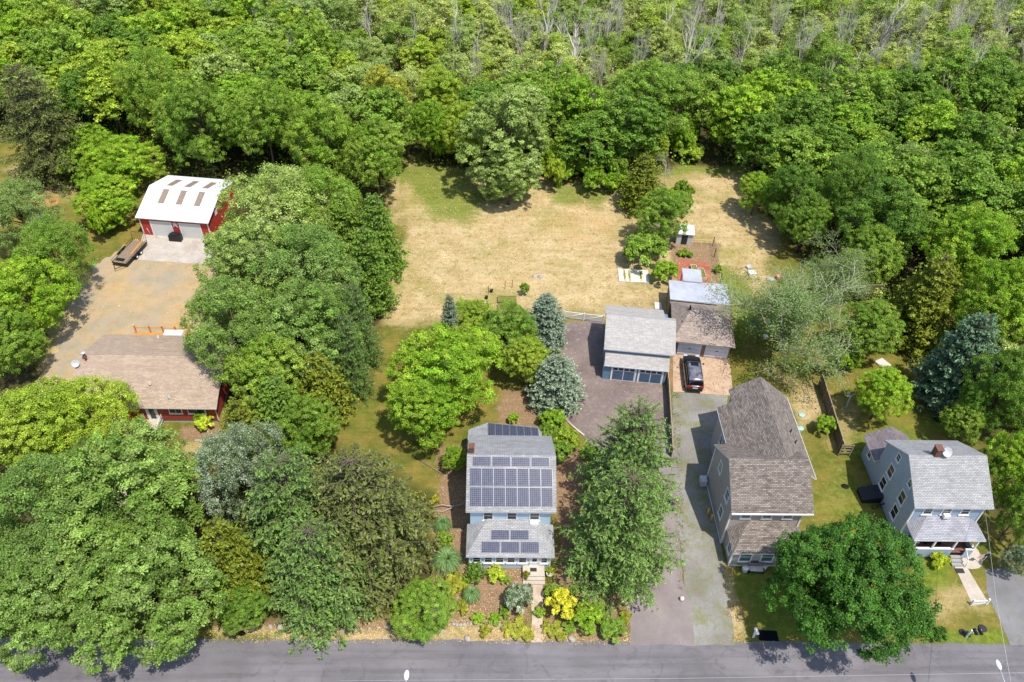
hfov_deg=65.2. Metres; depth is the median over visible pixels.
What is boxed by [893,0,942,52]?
thin tree
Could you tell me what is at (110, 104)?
broadleaf tree
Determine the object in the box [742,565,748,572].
white bin
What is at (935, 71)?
broadleaf tree
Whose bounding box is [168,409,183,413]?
window
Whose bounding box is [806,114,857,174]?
broadleaf tree
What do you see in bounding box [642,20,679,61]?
thin tree
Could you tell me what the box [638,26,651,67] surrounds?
dead tree
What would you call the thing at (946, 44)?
dead tree
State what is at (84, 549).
broadleaf tree
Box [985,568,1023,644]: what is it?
asphalt drive
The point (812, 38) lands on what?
dead tree
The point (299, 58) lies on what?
broadleaf tree
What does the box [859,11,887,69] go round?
dead tree
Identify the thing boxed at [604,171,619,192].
thicket shrub
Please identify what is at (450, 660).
road
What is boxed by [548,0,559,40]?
dead tree
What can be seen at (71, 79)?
broadleaf tree
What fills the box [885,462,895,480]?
window
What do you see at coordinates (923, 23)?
dead tree
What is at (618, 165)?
thicket shrub
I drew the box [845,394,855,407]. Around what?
clothes post
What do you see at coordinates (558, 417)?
shrub
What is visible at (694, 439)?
gravel drive
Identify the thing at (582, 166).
thicket shrub
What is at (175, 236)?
covered grill
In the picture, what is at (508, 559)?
window
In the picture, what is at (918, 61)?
thin tree
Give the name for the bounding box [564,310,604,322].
picket gate
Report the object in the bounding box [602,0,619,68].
dead tree
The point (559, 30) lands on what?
dead tree
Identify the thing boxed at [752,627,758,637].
mailbox
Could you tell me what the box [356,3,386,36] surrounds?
thin tree
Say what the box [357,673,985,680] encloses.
road markings
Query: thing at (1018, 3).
thin tree
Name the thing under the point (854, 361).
thicket shrub
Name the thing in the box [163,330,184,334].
covered furniture
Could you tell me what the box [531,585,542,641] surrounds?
paver walk
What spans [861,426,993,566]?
grey blue house
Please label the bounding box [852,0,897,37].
thin tree
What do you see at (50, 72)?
broadleaf tree
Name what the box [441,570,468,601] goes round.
perennials
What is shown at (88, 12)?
broadleaf tree
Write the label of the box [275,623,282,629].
edging stone
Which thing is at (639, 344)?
blue garage
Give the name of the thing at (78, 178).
thicket shrub
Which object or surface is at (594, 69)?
dead tree
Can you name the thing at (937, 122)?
broadleaf tree
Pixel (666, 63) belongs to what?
thin tree
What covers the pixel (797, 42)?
dead tree
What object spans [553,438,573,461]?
shrub
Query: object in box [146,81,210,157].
broadleaf tree
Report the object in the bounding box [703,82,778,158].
broadleaf tree
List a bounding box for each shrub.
[55,150,85,174]
[69,168,93,189]
[85,206,106,243]
[96,142,123,173]
[96,206,109,235]
[102,210,126,231]
[193,413,202,419]
[193,415,214,430]
[426,135,442,158]
[427,137,441,152]
[429,129,446,145]
[434,530,454,548]
[437,144,455,155]
[442,445,466,470]
[464,561,487,583]
[486,564,505,583]
[504,581,533,614]
[508,412,519,422]
[519,283,529,292]
[538,407,566,426]
[538,422,558,439]
[539,144,559,164]
[542,155,566,190]
[544,583,560,600]
[544,588,576,619]
[545,145,566,164]
[548,138,559,150]
[553,162,578,181]
[553,426,580,447]
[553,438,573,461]
[567,157,579,170]
[569,600,603,634]
[571,153,584,172]
[576,157,605,172]
[582,169,607,193]
[584,164,603,180]
[588,145,610,165]
[594,157,609,172]
[596,139,619,158]
[599,614,626,643]
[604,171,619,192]
[607,146,626,158]
[607,155,628,178]
[607,171,629,187]
[616,142,637,162]
[622,230,667,265]
[649,132,669,164]
[652,260,678,281]
[665,124,677,148]
[669,187,681,196]
[671,114,695,133]
[671,143,697,152]
[673,128,697,151]
[673,138,688,151]
[673,179,695,202]
[677,144,704,160]
[682,113,696,133]
[694,122,699,137]
[750,143,765,170]
[814,414,836,433]
[824,346,848,376]
[842,351,861,370]
[848,327,874,350]
[851,347,865,364]
[931,624,947,641]
[996,544,1023,577]
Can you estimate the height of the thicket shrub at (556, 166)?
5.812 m
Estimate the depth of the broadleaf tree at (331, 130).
110.48 m
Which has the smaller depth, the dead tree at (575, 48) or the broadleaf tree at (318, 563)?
the broadleaf tree at (318, 563)
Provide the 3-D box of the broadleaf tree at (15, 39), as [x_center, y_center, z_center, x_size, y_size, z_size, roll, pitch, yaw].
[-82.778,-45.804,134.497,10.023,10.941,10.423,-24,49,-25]
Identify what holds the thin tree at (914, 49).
on the ground at (372, 426)
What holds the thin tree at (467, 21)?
on the ground at (372, 426)
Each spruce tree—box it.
[0,61,91,197]
[330,312,377,407]
[440,295,461,348]
[523,292,567,352]
[524,352,587,419]
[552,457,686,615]
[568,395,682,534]
[909,311,1005,417]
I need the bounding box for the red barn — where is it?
[135,175,236,238]
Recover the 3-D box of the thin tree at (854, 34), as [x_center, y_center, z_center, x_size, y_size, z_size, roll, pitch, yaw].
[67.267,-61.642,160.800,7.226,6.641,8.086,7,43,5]
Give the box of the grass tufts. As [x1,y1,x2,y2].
[208,162,778,643]
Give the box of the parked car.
[681,354,703,391]
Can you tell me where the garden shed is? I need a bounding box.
[675,224,694,244]
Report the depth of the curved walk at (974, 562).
75.28 m
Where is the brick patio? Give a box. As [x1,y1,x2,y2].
[677,259,710,282]
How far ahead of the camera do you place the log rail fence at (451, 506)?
77.65 m
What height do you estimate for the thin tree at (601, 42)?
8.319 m
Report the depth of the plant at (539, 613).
69.71 m
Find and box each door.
[145,409,160,419]
[149,220,173,235]
[178,223,203,238]
[529,558,539,565]
[610,367,636,381]
[636,369,663,384]
[676,343,701,355]
[681,235,687,243]
[703,346,728,359]
[857,484,879,493]
[860,491,883,500]
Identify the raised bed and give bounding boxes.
[498,295,516,303]
[690,264,696,268]
[698,268,706,280]
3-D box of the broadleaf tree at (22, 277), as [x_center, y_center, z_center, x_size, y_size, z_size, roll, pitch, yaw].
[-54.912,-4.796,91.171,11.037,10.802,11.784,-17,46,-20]
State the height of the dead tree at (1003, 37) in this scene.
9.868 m
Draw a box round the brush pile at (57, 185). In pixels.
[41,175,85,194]
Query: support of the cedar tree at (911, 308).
on the ground at (372, 426)
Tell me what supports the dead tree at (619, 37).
on the ground at (372, 426)
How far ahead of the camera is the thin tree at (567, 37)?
149.30 m
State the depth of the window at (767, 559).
73.54 m
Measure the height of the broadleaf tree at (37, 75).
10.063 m
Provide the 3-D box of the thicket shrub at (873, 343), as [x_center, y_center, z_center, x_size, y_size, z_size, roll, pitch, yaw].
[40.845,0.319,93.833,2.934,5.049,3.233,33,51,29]
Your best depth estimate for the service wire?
64.75 m
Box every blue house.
[466,423,555,584]
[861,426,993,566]
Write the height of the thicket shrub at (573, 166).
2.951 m
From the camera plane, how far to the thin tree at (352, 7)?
147.66 m
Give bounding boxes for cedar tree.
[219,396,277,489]
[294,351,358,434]
[614,152,662,217]
[876,250,962,360]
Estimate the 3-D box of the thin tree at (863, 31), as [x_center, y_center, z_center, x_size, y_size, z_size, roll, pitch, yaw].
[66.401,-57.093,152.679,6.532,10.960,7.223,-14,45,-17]
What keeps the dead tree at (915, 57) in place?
on the ground at (372, 426)
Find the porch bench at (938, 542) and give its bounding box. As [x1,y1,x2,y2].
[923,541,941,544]
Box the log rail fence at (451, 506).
[433,502,465,511]
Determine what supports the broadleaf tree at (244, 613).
on the ground at (372, 426)
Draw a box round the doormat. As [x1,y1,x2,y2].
[954,568,964,572]
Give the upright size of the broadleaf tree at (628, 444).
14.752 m
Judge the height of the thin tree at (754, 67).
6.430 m
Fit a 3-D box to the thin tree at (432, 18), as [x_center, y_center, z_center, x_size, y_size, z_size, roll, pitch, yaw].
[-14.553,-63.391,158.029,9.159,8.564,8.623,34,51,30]
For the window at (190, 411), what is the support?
in the red ranch house at (167, 378)
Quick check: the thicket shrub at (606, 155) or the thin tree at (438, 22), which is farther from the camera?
the thin tree at (438, 22)
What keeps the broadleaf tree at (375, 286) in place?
on the ground at (372, 426)
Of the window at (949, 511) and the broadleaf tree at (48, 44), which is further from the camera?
the broadleaf tree at (48, 44)
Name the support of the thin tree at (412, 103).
on the ground at (372, 426)
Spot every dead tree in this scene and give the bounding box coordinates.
[206,0,225,31]
[278,29,299,60]
[359,0,375,55]
[407,0,421,81]
[450,0,464,68]
[461,52,478,84]
[469,46,482,85]
[470,23,485,85]
[491,0,508,44]
[502,0,513,38]
[506,11,534,70]
[512,7,527,55]
[536,18,550,62]
[539,0,553,59]
[544,52,566,126]
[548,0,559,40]
[551,11,565,33]
[560,8,585,71]
[576,0,586,35]
[580,46,605,80]
[581,2,604,72]
[589,79,597,111]
[596,49,614,87]
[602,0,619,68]
[603,0,619,15]
[605,0,625,62]
[612,13,626,67]
[632,25,649,65]
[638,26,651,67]
[656,152,674,184]
[657,0,676,60]
[678,0,711,59]
[679,33,711,112]
[691,7,717,46]
[702,21,723,72]
[708,15,722,37]
[709,0,729,48]
[730,5,765,67]
[731,0,756,29]
[769,0,793,63]
[780,23,805,60]
[797,8,826,60]
[817,58,835,91]
[834,0,860,65]
[846,42,879,72]
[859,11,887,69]
[867,18,892,56]
[867,37,893,73]
[874,0,909,58]
[886,30,917,66]
[896,38,924,74]
[901,37,922,70]
[902,1,935,51]
[933,0,945,21]
[940,0,967,47]
[946,0,973,47]
[949,0,964,35]
[952,39,991,95]
[956,0,985,31]
[958,18,985,99]
[975,30,992,50]
[979,0,1006,42]
[990,23,1011,54]
[992,0,1017,43]
[1002,15,1023,56]
[1017,38,1023,65]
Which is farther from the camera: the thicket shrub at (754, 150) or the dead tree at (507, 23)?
the dead tree at (507, 23)
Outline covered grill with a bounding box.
[168,232,182,241]
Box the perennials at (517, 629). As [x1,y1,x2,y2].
[501,614,535,641]
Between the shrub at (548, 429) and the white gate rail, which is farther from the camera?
the shrub at (548, 429)
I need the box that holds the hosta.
[930,551,951,568]
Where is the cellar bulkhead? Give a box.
[857,484,883,502]
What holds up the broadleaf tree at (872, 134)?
on the ground at (372, 426)
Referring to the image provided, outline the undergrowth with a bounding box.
[0,0,1021,371]
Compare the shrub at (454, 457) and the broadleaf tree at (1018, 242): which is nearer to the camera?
the shrub at (454, 457)
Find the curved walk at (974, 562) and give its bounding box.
[959,544,981,568]
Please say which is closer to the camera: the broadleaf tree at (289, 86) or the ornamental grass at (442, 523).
the ornamental grass at (442, 523)
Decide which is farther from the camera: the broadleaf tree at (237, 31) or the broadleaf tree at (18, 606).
the broadleaf tree at (237, 31)
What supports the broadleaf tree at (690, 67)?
on the ground at (372, 426)
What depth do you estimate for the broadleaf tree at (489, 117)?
112.47 m
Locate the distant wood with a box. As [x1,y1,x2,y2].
[272,0,1023,19]
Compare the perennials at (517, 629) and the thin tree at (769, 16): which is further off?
the thin tree at (769, 16)
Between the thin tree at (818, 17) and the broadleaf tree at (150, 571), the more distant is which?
the thin tree at (818, 17)
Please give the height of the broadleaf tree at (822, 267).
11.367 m
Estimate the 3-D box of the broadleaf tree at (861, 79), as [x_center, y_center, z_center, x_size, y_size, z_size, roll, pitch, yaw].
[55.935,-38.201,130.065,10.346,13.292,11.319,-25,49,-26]
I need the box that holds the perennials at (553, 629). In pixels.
[541,618,566,641]
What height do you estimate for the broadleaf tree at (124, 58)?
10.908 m
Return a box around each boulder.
[464,635,470,641]
[568,635,575,642]
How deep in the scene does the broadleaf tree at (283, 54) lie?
133.33 m
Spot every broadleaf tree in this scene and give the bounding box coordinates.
[0,0,21,28]
[0,0,30,35]
[0,9,34,41]
[0,34,33,93]
[0,40,39,85]
[0,48,14,101]
[0,65,68,126]
[0,176,65,247]
[0,252,80,336]
[0,304,51,375]
[0,375,97,481]
[0,450,128,599]
[0,538,93,675]
[6,212,100,299]
[14,24,82,69]
[15,0,47,9]
[15,0,82,36]
[18,0,71,27]
[18,23,90,85]
[36,416,210,582]
[42,518,161,625]
[43,374,151,469]
[44,6,99,39]
[45,60,104,125]
[52,9,104,39]
[55,63,120,134]
[55,121,119,164]
[61,43,129,131]
[64,38,112,62]
[67,36,141,102]
[68,515,231,676]
[69,172,138,220]
[70,62,147,134]
[79,0,139,25]
[81,134,166,191]
[88,14,135,47]
[96,8,141,30]
[100,52,170,115]
[108,41,185,130]
[111,26,166,68]
[115,11,162,34]
[123,0,174,12]
[124,9,187,45]
[142,33,188,76]
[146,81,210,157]
[150,69,238,175]
[162,0,208,33]
[162,29,206,71]
[166,1,213,34]
[166,62,221,93]
[171,28,219,55]
[171,40,225,81]
[171,79,210,137]
[179,272,277,387]
[183,33,243,69]
[189,48,254,88]
[191,215,307,304]
[191,418,294,526]
[193,15,245,55]
[194,0,245,29]
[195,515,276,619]
[208,71,274,150]
[208,86,270,159]
[211,23,266,48]
[212,161,343,249]
[214,579,269,634]
[218,327,307,408]
[219,0,264,24]
[223,27,288,73]
[224,48,278,85]
[228,75,303,175]
[235,441,342,600]
[237,219,363,327]
[249,16,290,43]
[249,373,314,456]
[251,5,308,27]
[251,277,364,390]
[253,61,314,93]
[255,22,300,56]
[255,40,312,71]
[257,77,312,149]
[262,513,380,658]
[267,96,323,155]
[272,52,336,95]
[274,393,340,459]
[275,5,324,42]
[279,443,446,633]
[280,55,325,85]
[282,0,338,30]
[284,8,334,62]
[284,91,360,182]
[286,19,336,73]
[288,163,365,257]
[297,78,368,142]
[316,83,379,142]
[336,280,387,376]
[339,115,405,197]
[344,84,415,156]
[353,192,409,281]
[359,62,411,135]
[383,321,503,430]
[384,373,461,450]
[405,98,451,161]
[415,63,472,119]
[440,100,487,167]
[448,297,501,344]
[453,83,505,139]
[455,83,551,189]
[476,146,542,204]
[478,298,538,371]
[491,69,556,134]
[495,82,548,140]
[501,333,551,384]
[512,82,571,149]
[535,60,578,127]
[549,73,615,153]
[551,109,632,163]
[560,81,616,122]
[599,83,671,169]
[602,56,706,140]
[634,184,693,242]
[659,61,705,115]
[695,58,742,118]
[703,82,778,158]
[704,256,889,396]
[728,109,788,172]
[735,67,787,119]
[738,171,779,214]
[754,48,801,102]
[759,124,843,197]
[760,510,945,666]
[761,94,804,129]
[761,162,823,233]
[768,89,836,170]
[771,542,851,630]
[773,75,820,114]
[776,191,833,252]
[790,63,837,94]
[798,226,887,309]
[803,88,866,139]
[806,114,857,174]
[815,143,887,235]
[823,64,899,123]
[823,100,880,169]
[824,83,895,131]
[835,139,911,200]
[836,176,934,269]
[838,224,905,293]
[839,297,906,355]
[853,364,914,420]
[858,134,918,191]
[866,67,905,105]
[867,148,952,241]
[873,90,921,140]
[883,69,945,138]
[894,99,973,155]
[895,57,954,96]
[898,88,958,137]
[909,84,957,113]
[918,138,988,207]
[918,200,1020,299]
[919,154,1014,237]
[923,45,987,101]
[926,195,1003,264]
[934,111,1009,170]
[938,399,990,444]
[945,74,1018,139]
[948,256,1023,349]
[953,180,1023,240]
[955,55,1020,112]
[958,346,1023,437]
[963,58,1023,113]
[964,136,1023,193]
[975,154,1023,240]
[977,429,1023,508]
[985,129,1023,165]
[991,477,1023,545]
[998,85,1023,135]
[1001,77,1023,132]
[1007,203,1023,249]
[1011,131,1023,151]
[1016,107,1023,129]
[1017,64,1023,72]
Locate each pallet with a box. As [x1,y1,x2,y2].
[654,302,661,309]
[747,270,756,275]
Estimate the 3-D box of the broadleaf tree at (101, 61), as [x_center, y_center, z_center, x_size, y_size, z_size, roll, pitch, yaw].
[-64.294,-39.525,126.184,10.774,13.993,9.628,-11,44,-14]
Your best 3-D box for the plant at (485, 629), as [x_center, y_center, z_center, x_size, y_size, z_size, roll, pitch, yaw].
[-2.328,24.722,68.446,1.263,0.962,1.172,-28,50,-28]
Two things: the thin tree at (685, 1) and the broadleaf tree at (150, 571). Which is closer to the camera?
the broadleaf tree at (150, 571)
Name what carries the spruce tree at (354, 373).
on the ground at (372, 426)
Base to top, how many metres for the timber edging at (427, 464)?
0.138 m
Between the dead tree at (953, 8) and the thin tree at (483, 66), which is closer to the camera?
the thin tree at (483, 66)
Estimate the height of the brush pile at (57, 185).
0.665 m
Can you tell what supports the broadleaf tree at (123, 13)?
on the ground at (372, 426)
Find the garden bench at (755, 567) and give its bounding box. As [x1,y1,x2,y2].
[748,562,764,573]
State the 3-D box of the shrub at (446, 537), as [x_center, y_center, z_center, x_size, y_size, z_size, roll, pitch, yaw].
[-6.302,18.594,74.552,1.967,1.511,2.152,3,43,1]
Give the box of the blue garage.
[602,305,675,384]
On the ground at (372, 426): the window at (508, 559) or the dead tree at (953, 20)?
the dead tree at (953, 20)
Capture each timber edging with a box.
[412,455,442,474]
[566,419,583,435]
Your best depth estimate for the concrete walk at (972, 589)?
73.25 m
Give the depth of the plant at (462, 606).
69.78 m
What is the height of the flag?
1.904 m
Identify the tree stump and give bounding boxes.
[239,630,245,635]
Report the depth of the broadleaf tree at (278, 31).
138.40 m
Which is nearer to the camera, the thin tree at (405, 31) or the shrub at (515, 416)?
the shrub at (515, 416)
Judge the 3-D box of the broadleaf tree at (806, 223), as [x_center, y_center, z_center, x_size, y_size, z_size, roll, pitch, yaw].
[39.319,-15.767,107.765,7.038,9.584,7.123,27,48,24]
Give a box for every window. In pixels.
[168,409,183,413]
[187,409,206,414]
[472,558,481,563]
[482,513,493,520]
[483,558,492,563]
[494,558,504,563]
[506,513,516,518]
[506,558,515,563]
[517,558,526,563]
[529,513,539,521]
[540,558,547,564]
[717,460,722,475]
[717,503,723,520]
[718,433,723,443]
[723,486,729,504]
[726,541,731,555]
[737,555,752,564]
[739,515,751,518]
[758,555,773,564]
[760,515,772,519]
[781,516,792,519]
[866,451,871,460]
[877,474,887,492]
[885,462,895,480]
[888,502,899,521]
[894,452,901,464]
[896,488,906,507]
[906,477,911,489]
[920,509,933,515]
[939,509,952,515]
[958,509,971,515]
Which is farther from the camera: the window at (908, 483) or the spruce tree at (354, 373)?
the spruce tree at (354, 373)
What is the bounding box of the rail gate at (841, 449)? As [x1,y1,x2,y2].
[837,445,854,455]
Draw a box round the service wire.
[985,512,1010,681]
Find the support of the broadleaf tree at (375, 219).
on the ground at (372, 426)
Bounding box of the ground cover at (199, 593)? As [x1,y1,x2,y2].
[0,214,425,628]
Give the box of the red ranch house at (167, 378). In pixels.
[67,334,239,436]
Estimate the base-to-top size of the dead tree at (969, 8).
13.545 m
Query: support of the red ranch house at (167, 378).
on the ground at (372, 426)
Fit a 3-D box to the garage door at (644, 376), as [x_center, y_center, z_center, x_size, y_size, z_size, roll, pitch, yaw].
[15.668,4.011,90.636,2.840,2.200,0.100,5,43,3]
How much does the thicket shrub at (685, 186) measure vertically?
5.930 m
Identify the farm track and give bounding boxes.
[36,239,230,395]
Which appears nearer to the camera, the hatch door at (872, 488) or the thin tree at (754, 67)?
the hatch door at (872, 488)
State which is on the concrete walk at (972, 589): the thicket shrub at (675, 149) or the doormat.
the doormat
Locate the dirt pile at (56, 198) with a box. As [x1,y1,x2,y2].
[33,196,58,207]
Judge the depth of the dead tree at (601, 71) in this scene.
136.01 m
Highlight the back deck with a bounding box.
[133,325,198,334]
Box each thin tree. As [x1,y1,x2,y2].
[148,0,181,12]
[254,0,281,10]
[266,2,289,14]
[281,0,301,5]
[320,0,356,29]
[323,29,360,66]
[323,50,367,85]
[324,64,367,126]
[325,0,355,27]
[329,0,364,46]
[340,36,374,74]
[344,27,372,64]
[348,0,382,18]
[353,55,396,96]
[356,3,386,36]
[359,36,393,73]
[370,0,406,15]
[373,0,407,38]
[374,0,426,46]
[374,16,410,54]
[380,21,420,74]
[387,85,415,105]
[393,65,429,99]
[398,0,434,57]
[398,35,444,70]
[399,66,428,100]
[416,0,459,40]
[417,27,455,72]
[424,0,460,48]
[430,0,449,14]
[430,50,481,111]
[441,0,480,21]
[442,27,475,68]
[443,14,493,50]
[456,52,493,86]
[467,41,495,77]
[467,73,500,90]
[468,0,513,36]
[472,7,506,43]
[479,42,512,78]
[486,26,521,73]
[486,50,525,84]
[497,49,543,86]
[498,0,526,49]
[504,0,535,14]
[512,9,545,46]
[519,39,544,71]
[521,0,556,17]
[528,29,571,77]
[532,40,579,79]
[537,11,566,33]
[537,31,574,67]
[547,33,574,53]
[551,0,577,20]
[552,0,593,28]
[554,4,595,34]
[555,42,594,69]
[558,61,576,111]
[563,55,599,81]
[576,6,617,37]
[577,29,618,62]
[582,44,611,82]
[589,14,634,48]
[593,0,629,14]
[594,31,623,74]
[600,69,627,93]
[611,0,655,45]
[611,43,639,79]
[613,63,634,82]
[617,28,647,65]
[629,3,676,58]
[629,4,657,31]
[639,0,671,35]
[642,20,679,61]
[650,41,693,65]
[652,27,682,52]
[654,0,694,20]
[655,3,682,32]
[656,41,686,66]
[656,61,675,73]
[657,0,699,33]
[676,72,727,142]
[680,26,727,49]
[681,0,724,30]
[682,23,732,47]
[690,47,718,106]
[691,46,733,95]
[695,30,735,64]
[704,0,741,38]
[716,69,746,85]
[721,9,758,66]
[724,2,756,40]
[728,11,776,56]
[735,47,780,72]
[737,0,768,25]
[737,59,757,75]
[740,26,778,59]
[762,1,796,46]
[764,9,792,41]
[770,0,808,27]
[774,41,815,75]
[784,17,815,51]
[788,23,833,57]
[795,0,840,27]
[801,30,835,72]
[803,10,828,32]
[809,39,854,75]
[811,20,843,66]
[815,43,860,88]
[816,17,847,46]
[819,79,858,105]
[830,0,863,35]
[834,17,864,48]
[839,42,867,65]
[842,52,878,77]
[843,12,879,56]
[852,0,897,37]
[858,129,903,149]
[861,51,897,76]
[862,1,901,54]
[863,0,903,37]
[869,46,894,67]
[875,42,912,94]
[884,0,922,44]
[885,39,916,61]
[885,139,933,192]
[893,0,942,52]
[897,0,933,36]
[897,59,926,70]
[901,48,934,69]
[904,143,940,172]
[910,34,951,59]
[915,29,941,46]
[925,10,966,34]
[926,47,948,60]
[927,0,958,21]
[930,22,983,57]
[933,25,975,49]
[934,38,967,76]
[952,111,1015,148]
[961,0,1003,48]
[962,5,1002,36]
[968,28,1008,49]
[974,42,1021,70]
[977,50,1009,66]
[978,33,1010,54]
[979,55,1000,63]
[980,124,1020,149]
[987,10,1023,43]
[993,320,1023,361]
[999,0,1023,26]
[1001,369,1023,420]
[1004,20,1023,47]
[1014,41,1023,62]
[1015,46,1023,68]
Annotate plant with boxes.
[429,494,440,503]
[454,598,468,615]
[461,576,469,584]
[470,611,484,624]
[480,623,492,638]
[487,612,501,625]
[498,605,509,618]
[500,575,511,584]
[523,571,529,579]
[533,605,545,617]
[544,567,554,574]
[561,621,578,634]
[569,584,581,595]
[580,444,600,459]
[592,598,607,612]
[619,609,632,624]
[677,247,693,256]
[713,265,722,272]
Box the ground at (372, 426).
[0,0,1023,644]
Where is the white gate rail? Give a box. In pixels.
[970,598,990,605]
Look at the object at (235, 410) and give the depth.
74.39 m
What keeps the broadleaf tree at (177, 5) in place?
on the ground at (372, 426)
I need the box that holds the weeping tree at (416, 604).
[389,574,458,644]
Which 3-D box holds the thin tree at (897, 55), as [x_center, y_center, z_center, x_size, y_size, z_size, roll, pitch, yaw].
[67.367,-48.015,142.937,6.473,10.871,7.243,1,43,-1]
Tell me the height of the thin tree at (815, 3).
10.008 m
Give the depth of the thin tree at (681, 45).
146.56 m
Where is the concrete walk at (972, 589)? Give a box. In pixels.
[955,563,985,605]
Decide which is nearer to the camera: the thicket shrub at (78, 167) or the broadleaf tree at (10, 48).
the thicket shrub at (78, 167)
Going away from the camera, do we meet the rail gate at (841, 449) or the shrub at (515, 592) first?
the shrub at (515, 592)
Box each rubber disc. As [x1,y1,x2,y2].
[959,629,966,635]
[978,624,986,631]
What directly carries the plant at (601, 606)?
on the ground at (372, 426)
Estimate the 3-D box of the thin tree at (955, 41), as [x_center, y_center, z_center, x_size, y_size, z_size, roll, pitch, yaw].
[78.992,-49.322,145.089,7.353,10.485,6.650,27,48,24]
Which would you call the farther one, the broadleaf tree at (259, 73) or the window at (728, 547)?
the broadleaf tree at (259, 73)
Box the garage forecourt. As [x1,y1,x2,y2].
[561,320,668,449]
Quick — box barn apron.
[135,234,218,263]
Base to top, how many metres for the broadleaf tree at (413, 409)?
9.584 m
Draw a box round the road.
[0,637,1023,681]
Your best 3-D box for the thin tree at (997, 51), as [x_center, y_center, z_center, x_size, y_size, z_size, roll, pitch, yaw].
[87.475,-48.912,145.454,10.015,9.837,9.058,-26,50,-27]
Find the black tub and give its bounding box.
[933,414,940,421]
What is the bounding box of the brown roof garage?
[666,268,735,359]
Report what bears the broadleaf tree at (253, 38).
on the ground at (372, 426)
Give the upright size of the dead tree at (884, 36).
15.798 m
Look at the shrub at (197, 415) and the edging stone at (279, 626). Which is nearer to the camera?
the edging stone at (279, 626)
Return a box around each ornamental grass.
[429,545,463,576]
[432,515,452,532]
[461,585,480,604]
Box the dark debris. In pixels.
[841,484,848,488]
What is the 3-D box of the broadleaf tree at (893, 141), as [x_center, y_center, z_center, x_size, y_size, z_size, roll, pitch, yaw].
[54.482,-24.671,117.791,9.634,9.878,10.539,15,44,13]
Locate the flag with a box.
[977,553,989,563]
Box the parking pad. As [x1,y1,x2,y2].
[673,355,731,395]
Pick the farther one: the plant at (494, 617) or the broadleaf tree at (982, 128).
the broadleaf tree at (982, 128)
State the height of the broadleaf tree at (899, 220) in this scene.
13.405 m
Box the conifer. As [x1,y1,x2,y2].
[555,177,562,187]
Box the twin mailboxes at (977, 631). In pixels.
[965,628,982,637]
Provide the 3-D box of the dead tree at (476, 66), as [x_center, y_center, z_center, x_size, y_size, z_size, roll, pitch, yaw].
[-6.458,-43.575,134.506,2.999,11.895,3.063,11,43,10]
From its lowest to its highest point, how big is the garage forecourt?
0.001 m
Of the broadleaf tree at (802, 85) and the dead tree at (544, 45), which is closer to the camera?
the broadleaf tree at (802, 85)
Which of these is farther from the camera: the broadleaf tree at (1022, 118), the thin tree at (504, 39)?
the thin tree at (504, 39)
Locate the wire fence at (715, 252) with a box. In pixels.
[695,236,721,279]
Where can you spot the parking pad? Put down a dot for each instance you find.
(678, 383)
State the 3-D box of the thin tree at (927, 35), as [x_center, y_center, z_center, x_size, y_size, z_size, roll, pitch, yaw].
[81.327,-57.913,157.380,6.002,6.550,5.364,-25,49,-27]
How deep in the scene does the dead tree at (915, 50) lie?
136.53 m
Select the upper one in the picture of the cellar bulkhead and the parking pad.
the parking pad
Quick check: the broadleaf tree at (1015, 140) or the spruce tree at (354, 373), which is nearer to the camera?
the spruce tree at (354, 373)
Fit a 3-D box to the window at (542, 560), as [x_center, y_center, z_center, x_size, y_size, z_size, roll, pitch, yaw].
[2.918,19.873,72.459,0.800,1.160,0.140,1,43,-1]
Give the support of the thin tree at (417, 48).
on the ground at (372, 426)
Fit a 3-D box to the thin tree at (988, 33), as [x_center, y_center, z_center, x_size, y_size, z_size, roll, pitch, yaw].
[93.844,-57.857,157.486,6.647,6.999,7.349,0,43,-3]
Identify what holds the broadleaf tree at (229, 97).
on the ground at (372, 426)
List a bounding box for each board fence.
[666,377,673,455]
[817,374,845,454]
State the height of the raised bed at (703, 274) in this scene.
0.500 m
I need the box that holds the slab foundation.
[618,268,649,282]
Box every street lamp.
[404,669,408,681]
[995,659,1004,681]
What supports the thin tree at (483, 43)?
on the ground at (372, 426)
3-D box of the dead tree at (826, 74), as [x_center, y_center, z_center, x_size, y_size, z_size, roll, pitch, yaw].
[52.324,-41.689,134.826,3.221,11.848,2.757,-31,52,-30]
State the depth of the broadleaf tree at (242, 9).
145.23 m
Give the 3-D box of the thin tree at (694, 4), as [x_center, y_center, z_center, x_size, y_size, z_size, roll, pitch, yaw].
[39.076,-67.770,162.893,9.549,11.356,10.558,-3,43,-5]
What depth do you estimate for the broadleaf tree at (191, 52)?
128.92 m
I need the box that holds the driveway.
[594,439,693,645]
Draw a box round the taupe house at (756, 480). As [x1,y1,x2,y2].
[698,377,816,565]
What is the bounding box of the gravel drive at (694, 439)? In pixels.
[672,392,734,645]
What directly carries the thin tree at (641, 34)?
on the ground at (372, 426)
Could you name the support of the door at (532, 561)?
in the blue house at (511, 491)
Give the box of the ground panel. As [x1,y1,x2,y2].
[758,630,778,640]
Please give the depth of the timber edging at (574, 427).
85.97 m
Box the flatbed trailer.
[111,231,146,268]
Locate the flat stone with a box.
[875,358,890,367]
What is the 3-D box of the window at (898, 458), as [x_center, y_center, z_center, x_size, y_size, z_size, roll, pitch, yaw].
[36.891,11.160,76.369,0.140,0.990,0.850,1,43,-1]
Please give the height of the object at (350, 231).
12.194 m
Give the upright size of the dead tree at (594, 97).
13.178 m
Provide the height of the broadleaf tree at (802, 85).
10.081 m

